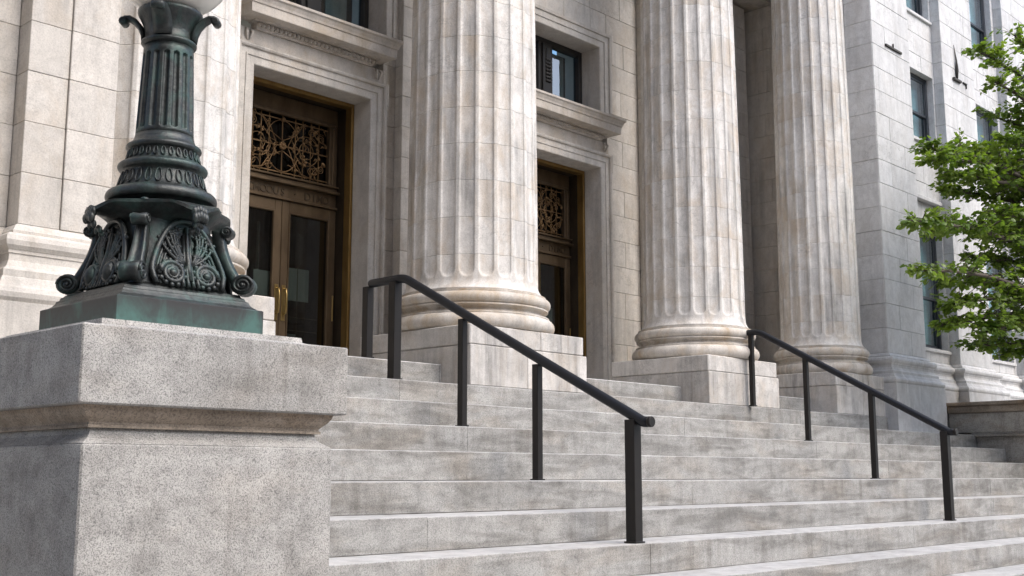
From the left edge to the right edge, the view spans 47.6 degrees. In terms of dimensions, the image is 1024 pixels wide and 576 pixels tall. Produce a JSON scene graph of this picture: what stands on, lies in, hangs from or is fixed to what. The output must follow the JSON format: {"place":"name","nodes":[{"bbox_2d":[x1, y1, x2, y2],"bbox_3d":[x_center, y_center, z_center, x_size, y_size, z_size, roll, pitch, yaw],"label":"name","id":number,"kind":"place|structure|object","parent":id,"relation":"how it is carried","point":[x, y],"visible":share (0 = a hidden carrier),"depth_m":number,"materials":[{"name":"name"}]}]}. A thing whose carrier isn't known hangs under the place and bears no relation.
{"place":"outdoors","nodes":[
{"label":"outdoors","id":0,"kind":"place"},
{"label":"ground","id":1,"kind":"structure","parent":0,"visible":0},
{"bbox_2d":[0,318,347,575],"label":"granite pedestal","id":2,"kind":"object","parent":1,"relation":"on","point":[132,448],"visible":1,"depth_m":5.26,"materials":[{"name":"grey stone"}]},
{"bbox_2d":[39,0,262,333],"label":"street lamp","id":3,"kind":"object","parent":2,"relation":"on","point":[158,253],"visible":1,"depth_m":5.76,"materials":[{"name":"green metal"}]},
{"bbox_2d":[0,0,1023,434],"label":"stone building","id":4,"kind":"structure","parent":1,"relation":"on","point":[322,184],"depth_m":15.19,"materials":[{"name":"stone"}]},
{"bbox_2d":[246,76,353,355],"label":"bronze door","id":5,"kind":"structure","parent":4,"relation":"in","point":[300,216],"depth_m":12.57,"materials":[{"name":"brown metal"}]},
{"bbox_2d":[287,0,368,28],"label":"upper window","id":6,"kind":"structure","parent":4,"relation":"in","point":[341,9],"depth_m":13.10,"materials":[{"name":"black glass"}]},
{"bbox_2d":[535,35,581,103],"bbox_3d":[0.220,-2.872,15.273,0.351,0.896,1.862,-9,-13,43],"label":"upper window","id":7,"kind":"structure","parent":4,"relation":"in","point":[550,68],"depth_m":15.70,"materials":[{"name":"black glass"}]},
{"bbox_2d":[537,158,585,356],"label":"bronze door","id":8,"kind":"structure","parent":4,"relation":"in","point":[567,251],"depth_m":15.48,"materials":[{"name":"brown metal"}]},
{"bbox_2d":[906,0,931,25],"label":"window","id":9,"kind":"structure","parent":4,"relation":"in","point":[918,8],"depth_m":19.32,"materials":[{"name":"paint"}]},
{"bbox_2d":[910,72,934,145],"bbox_3d":[6.399,-2.887,18.693,0.393,1.204,1.204,-9,-13,43],"label":"window","id":10,"kind":"structure","parent":4,"relation":"in","point":[921,89],"depth_m":19.06,"materials":[{"name":"glass"}]},
{"bbox_2d":[917,193,951,354],"bbox_3d":[6.399,-0.206,18.260,0.393,2.464,1.204,-9,-13,43],"label":"window","id":11,"kind":"structure","parent":4,"relation":"in","point":[930,251],"depth_m":18.55,"materials":[{"name":"glass"}]},
{"bbox_2d":[969,0,993,66],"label":"window","id":12,"kind":"structure","parent":4,"relation":"in","point":[978,9],"depth_m":21.34,"materials":[{"name":"glass"}]},
{"bbox_2d":[976,110,997,144],"bbox_3d":[8.221,-2.611,20.582,0.297,1.148,1.372,-9,-13,43],"label":"window","id":13,"kind":"structure","parent":4,"relation":"in","point":[983,128],"depth_m":21.04,"materials":[{"name":"glass"}]},
{"bbox_2d":[985,239,1016,366],"bbox_3d":[8.213,0.097,20.138,0.393,2.464,1.393,-9,-13,43],"label":"window","id":14,"kind":"structure","parent":4,"relation":"in","point":[1011,363],"depth_m":20.47,"materials":[{"name":"paint"}]},
{"bbox_2d":[315,356,1023,575],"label":"stairs","id":15,"kind":"structure","parent":1,"relation":"on","point":[422,484],"depth_m":9.64,"materials":[{"name":"stone"}]},
{"bbox_2d":[111,0,275,334],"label":"fluted column","id":16,"kind":"structure","parent":15,"relation":"on","point":[216,70],"depth_m":8.95,"materials":[{"name":"stone"}]},
{"bbox_2d":[360,0,586,393],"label":"fluted column","id":17,"kind":"structure","parent":15,"relation":"on","point":[472,240],"depth_m":11.33,"materials":[{"name":"stone"}]},
{"bbox_2d":[361,274,654,542],"bbox_3d":[-0.172,0.830,9.067,3.133,2.162,0.106,-9,-13,43],"label":"handrail","id":18,"kind":"object","parent":15,"relation":"on","point":[635,422],"visible":0.97,"depth_m":8.79,"materials":[{"name":"metal"}]},
{"bbox_2d":[612,0,779,408],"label":"fluted column","id":19,"kind":"structure","parent":15,"relation":"on","point":[691,338],"depth_m":14.07,"materials":[{"name":"stone"}]},
{"bbox_2d":[771,0,885,416],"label":"fluted column","id":20,"kind":"structure","parent":15,"relation":"on","point":[818,285],"depth_m":16.32,"materials":[{"name":"stone"}]},
{"bbox_2d":[746,329,957,520],"bbox_3d":[3.690,1.434,12.822,2.465,2.167,0.101,-9,-13,43],"label":"handrail","id":21,"kind":"object","parent":15,"relation":"on","point":[946,432],"visible":1,"depth_m":12.59,"materials":[{"name":"metal"}]},
{"bbox_2d":[896,22,1023,362],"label":"street tree","id":22,"kind":"object","parent":1,"relation":"on","point":[995,169],"visible":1,"depth_m":15.48,"materials":[{"name":"green plant"}]},
{"bbox_2d":[946,400,1023,462],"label":"cheek wall","id":23,"kind":"structure","parent":1,"relation":"on","point":[994,424],"depth_m":17.12,"materials":[{"name":"stone"}]}
]}

